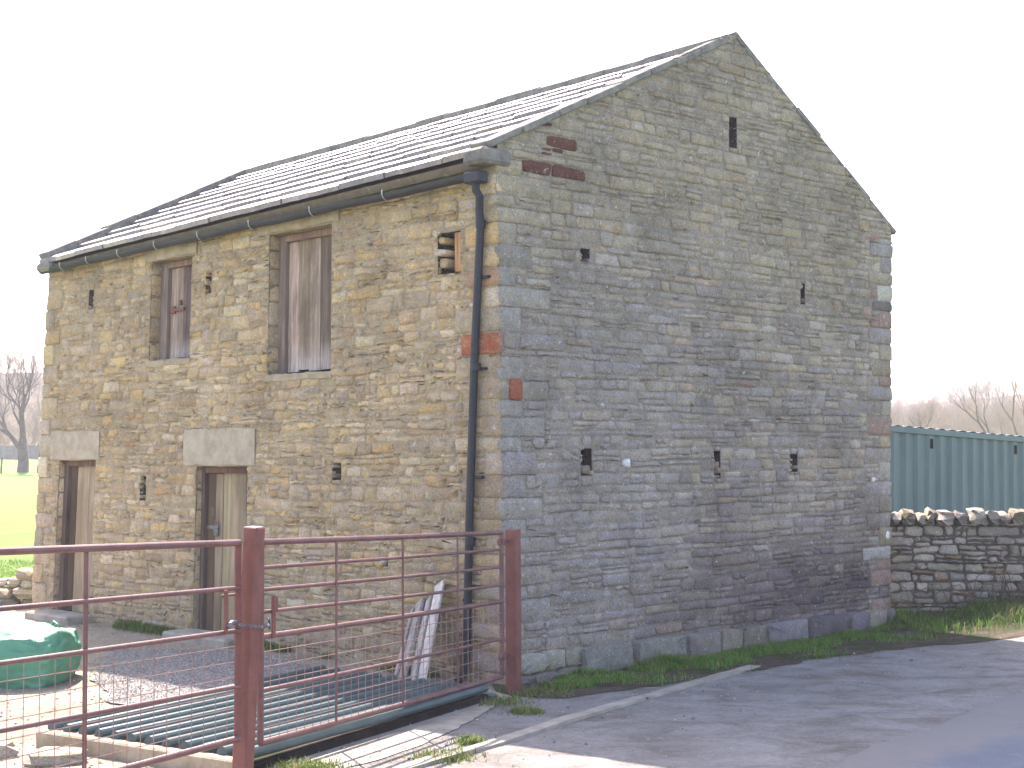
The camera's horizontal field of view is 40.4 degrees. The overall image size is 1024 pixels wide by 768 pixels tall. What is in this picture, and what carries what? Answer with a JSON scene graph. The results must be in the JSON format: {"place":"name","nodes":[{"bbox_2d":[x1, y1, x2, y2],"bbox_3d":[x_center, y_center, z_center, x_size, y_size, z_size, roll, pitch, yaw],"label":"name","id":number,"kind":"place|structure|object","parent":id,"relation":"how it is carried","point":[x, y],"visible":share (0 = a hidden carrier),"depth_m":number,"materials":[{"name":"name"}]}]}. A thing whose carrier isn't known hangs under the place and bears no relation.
{"place":"outdoors","nodes":[
{"label":"outdoors","id":0,"kind":"place"},
{"bbox_2d":[0,445,38,459],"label":"field wall","id":1,"kind":"structure","parent":0,"point":[8,451],"depth_m":117.62,"materials":[{"name":"grey stone"}]},
{"bbox_2d":[0,609,541,767],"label":"yard","id":2,"kind":"structure","parent":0,"point":[47,701],"depth_m":11.89,"materials":[{"name":"beige concrete"}]},
{"bbox_2d":[0,738,18,758],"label":"rock","id":3,"kind":"object","parent":2,"relation":"on","point":[12,750],"visible":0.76,"depth_m":9.04,"materials":[{"name":"grey stone"}]},
{"bbox_2d":[0,620,81,688],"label":"bulk bag","id":4,"kind":"object","parent":2,"relation":"on","point":[22,640],"visible":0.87,"depth_m":12.26,"materials":[{"name":"green plastic"}]},
{"bbox_2d":[23,746,87,767],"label":"rock","id":5,"kind":"object","parent":2,"relation":"on","point":[46,758],"visible":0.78,"depth_m":8.74,"materials":[{"name":"grey stone"}]},
{"bbox_2d":[25,609,91,624],"bbox_3d":[-5.679,2.933,17.491,1.050,0.120,0.400,-3,-4,43],"label":"doorstep","id":6,"kind":"object","parent":2,"relation":"on","point":[63,617],"visible":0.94,"depth_m":17.30,"materials":[{"name":"stone"}]},
{"bbox_2d":[162,628,233,648],"bbox_3d":[-3.350,2.810,15.337,1.200,0.120,0.400,-3,-4,43],"label":"doorstep","id":7,"kind":"object","parent":2,"relation":"on","point":[221,641],"visible":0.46,"depth_m":15.14,"materials":[{"name":"stone"}]},
{"bbox_2d":[89,649,315,704],"bbox_3d":[-2.837,2.686,13.027,2.128,0.052,4.066,0,-3,-13],"label":"gravel bed","id":8,"kind":"object","parent":2,"relation":"on","point":[140,673],"visible":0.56,"depth_m":13.10,"materials":[{"name":"grey gravel"}]},
{"bbox_2d":[36,665,496,767],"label":"cattle grid","id":9,"kind":"object","parent":2,"relation":"on","point":[387,721],"visible":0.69,"depth_m":9.74,"materials":[{"name":"green paint"}]},
{"bbox_2d":[112,617,438,677],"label":"wall foot grass","id":10,"kind":"structure","parent":2,"relation":"on","point":[129,625],"depth_m":16.03,"materials":[{"name":"green plant"}]},
{"bbox_2d":[394,606,414,677],"bbox_3d":[-0.999,2.416,12.816,0.049,0.631,1.032,-1,-3,6],"label":"plank","id":11,"kind":"object","parent":2,"relation":"on","point":[396,672],"visible":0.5,"depth_m":12.85,"materials":[{"name":"grey wood"}]},
{"bbox_2d":[398,597,425,677],"bbox_3d":[-0.925,2.370,12.729,0.094,0.753,1.066,-1,-3,7],"label":"plank","id":12,"kind":"object","parent":2,"relation":"on","point":[420,605],"visible":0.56,"depth_m":12.78,"materials":[{"name":"grey wood"}]},
{"bbox_2d":[410,595,432,679],"bbox_3d":[-0.832,2.350,12.637,0.075,0.766,1.048,-1,-3,6],"label":"plank","id":13,"kind":"object","parent":2,"relation":"on","point":[428,603],"visible":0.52,"depth_m":12.69,"materials":[{"name":"grey wood"}]},
{"bbox_2d":[418,580,444,679],"bbox_3d":[-0.738,2.269,12.563,0.106,0.927,0.999,-1,-3,9],"label":"plank","id":14,"kind":"object","parent":2,"relation":"on","point":[436,601],"visible":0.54,"depth_m":12.59,"materials":[{"name":"grey wood"}]},
{"bbox_2d":[0,459,542,697],"bbox_3d":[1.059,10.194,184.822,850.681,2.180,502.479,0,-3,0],"label":"ground","id":15,"kind":"structure","parent":0,"point":[18,496],"depth_m":46.98,"materials":[{"name":"green plant"}]},
{"bbox_2d":[0,457,2,472],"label":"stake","id":16,"kind":"object","parent":15,"relation":"on","point":[1,464],"visible":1,"depth_m":92.31,"materials":[{"name":"green"}]},
{"bbox_2d":[0,567,32,605],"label":"rubble wall","id":17,"kind":"structure","parent":15,"relation":"on","point":[17,589],"depth_m":19.00,"materials":[{"name":"beige stone"}]},
{"bbox_2d":[0,558,33,599],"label":"field grass edge","id":18,"kind":"object","parent":15,"relation":"on","point":[11,572],"visible":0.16,"depth_m":25.65,"materials":[{"name":"green plant"}]},
{"bbox_2d":[0,336,44,471],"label":"bare tree","id":19,"kind":"object","parent":15,"relation":"on","point":[20,445],"visible":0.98,"depth_m":93.45,"materials":[{"name":"brown plant"}]},
{"bbox_2d":[31,31,895,684],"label":"stone barn","id":20,"kind":"structure","parent":15,"relation":"on","point":[613,345],"depth_m":14.75,"materials":[{"name":"beige stone"}]},
{"bbox_2d":[58,460,95,613],"bbox_3d":[-5.456,1.954,17.754,0.954,2.035,0.199,-3,-4,43],"label":"door","id":21,"kind":"structure","parent":20,"relation":"in","point":[79,478],"depth_m":17.86,"materials":[{"name":"brown wood"}]},
{"bbox_2d":[198,466,247,630],"bbox_3d":[-3.163,1.870,15.623,1.041,1.965,0.187,-3,-4,43],"label":"door","id":22,"kind":"structure","parent":20,"relation":"in","point":[224,489],"depth_m":15.73,"materials":[{"name":"brown wood"}]},
{"bbox_2d":[900,403,939,427],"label":"bare tree","id":23,"kind":"object","parent":15,"relation":"on","point":[932,412],"visible":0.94,"depth_m":74.41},
{"bbox_2d":[890,507,1023,614],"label":"drystone wall","id":24,"kind":"structure","parent":15,"relation":"on","point":[926,550],"depth_m":17.10,"materials":[{"name":"grey stone"}]},
{"bbox_2d":[890,425,1023,522],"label":"shipping container","id":25,"kind":"object","parent":15,"relation":"on","point":[947,470],"visible":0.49,"depth_m":22.16,"materials":[{"name":"metal"}]},
{"bbox_2d":[928,367,995,432],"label":"bare tree","id":26,"kind":"object","parent":15,"relation":"on","point":[978,422],"visible":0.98,"depth_m":73.96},
{"bbox_2d":[987,345,1023,435],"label":"bare tree","id":27,"kind":"object","parent":15,"relation":"on","point":[1011,419],"visible":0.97,"depth_m":81.32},
{"bbox_2d":[1002,375,1023,407],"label":"bare tree","id":28,"kind":"object","parent":15,"relation":"on","point":[1017,389],"visible":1,"depth_m":78.88,"materials":[{"name":"plant"}]},
{"bbox_2d":[92,699,461,759],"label":"soil","id":29,"kind":"structure","parent":0,"point":[255,758],"depth_m":9.31,"materials":[{"name":"brown soil"}]},
{"bbox_2d":[268,690,510,767],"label":"concrete apron","id":30,"kind":"object","parent":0,"point":[392,742],"visible":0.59,"depth_m":9.61,"materials":[{"name":"beige concrete"}]},
{"bbox_2d":[232,526,264,767],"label":"gate post","id":31,"kind":"object","parent":30,"relation":"on","point":[251,591],"visible":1,"depth_m":8.26,"materials":[{"name":"red metal"}]},
{"bbox_2d":[0,540,241,767],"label":"field gate","id":32,"kind":"structure","parent":31,"relation":"attached to","point":[85,601],"depth_m":7.43,"materials":[{"name":"metal"}]},
{"bbox_2d":[226,618,270,629],"bbox_3d":[-1.531,1.431,8.252,0.080,0.100,0.454,-2,-3,24],"label":"chain","id":33,"kind":"object","parent":31,"relation":"attached to","point":[230,624],"visible":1,"depth_m":8.18,"materials":[{"name":"metal"}]},
{"bbox_2d":[0,372,1023,444],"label":"hillside","id":34,"kind":"structure","parent":0,"point":[33,396],"depth_m":200.73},
{"bbox_2d":[0,345,1023,444],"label":"distant wood","id":35,"kind":"object","parent":34,"relation":"on","point":[957,419],"visible":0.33,"depth_m":146.35,"materials":[{"name":"brown plant"}]},
{"bbox_2d":[0,0,1023,405],"label":"sky","id":36,"kind":"structure","parent":0,"point":[111,111],"materials":[{"name":"white"}]},
{"bbox_2d":[345,636,1023,767],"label":"lane","id":37,"kind":"structure","parent":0,"point":[865,722],"depth_m":10.68,"materials":[{"name":"grey asphalt"}]},
{"bbox_2d":[0,626,1010,767],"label":"loose stones","id":38,"kind":"object","parent":37,"relation":"on","point":[447,744],"visible":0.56,"depth_m":11.18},
{"bbox_2d":[390,696,646,767],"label":"kerb","id":39,"kind":"structure","parent":37,"relation":"on","point":[527,732],"depth_m":9.83,"materials":[{"name":"concrete"}]},
{"bbox_2d":[639,665,759,698],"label":"kerb","id":40,"kind":"structure","parent":37,"relation":"on","point":[688,684],"depth_m":12.53,"materials":[{"name":"concrete"}]},
{"bbox_2d":[492,617,1023,697],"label":"verge soil","id":41,"kind":"structure","parent":0,"point":[766,661],"depth_m":14.45,"materials":[{"name":"brown soil"}]},
{"bbox_2d":[263,684,593,767],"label":"tuft grass","id":42,"kind":"structure","parent":41,"relation":"on","point":[473,739],"depth_m":9.43,"materials":[{"name":"green plant"}]},
{"bbox_2d":[505,529,521,692],"bbox_3d":[0.012,2.018,12.055,0.108,1.517,0.108,-2,-3,23],"label":"gate post","id":43,"kind":"object","parent":41,"relation":"on","point":[513,602],"visible":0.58,"depth_m":12.01,"materials":[{"name":"red metal"}]},
{"bbox_2d":[257,530,508,746],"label":"field gate","id":44,"kind":"structure","parent":43,"relation":"attached to","point":[336,626],"depth_m":9.77,"materials":[{"name":"metal"}]},
{"bbox_2d":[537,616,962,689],"bbox_3d":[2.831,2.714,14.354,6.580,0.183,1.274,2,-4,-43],"label":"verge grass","id":45,"kind":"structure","parent":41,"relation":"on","point":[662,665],"depth_m":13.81,"materials":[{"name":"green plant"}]},
{"bbox_2d":[886,538,1023,617],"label":"bramble","id":46,"kind":"object","parent":41,"relation":"on","point":[1002,588],"visible":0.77,"depth_m":16.74,"materials":[{"name":"plant"}]},
{"bbox_2d":[887,590,1023,639],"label":"bank grass","id":47,"kind":"structure","parent":41,"relation":"on","point":[993,612],"depth_m":16.46,"materials":[{"name":"green plant"}]},
{"bbox_2d":[818,693,1023,767],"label":"road","id":48,"kind":"structure","parent":0,"point":[990,735],"depth_m":9.20,"materials":[{"name":"grey asphalt"}]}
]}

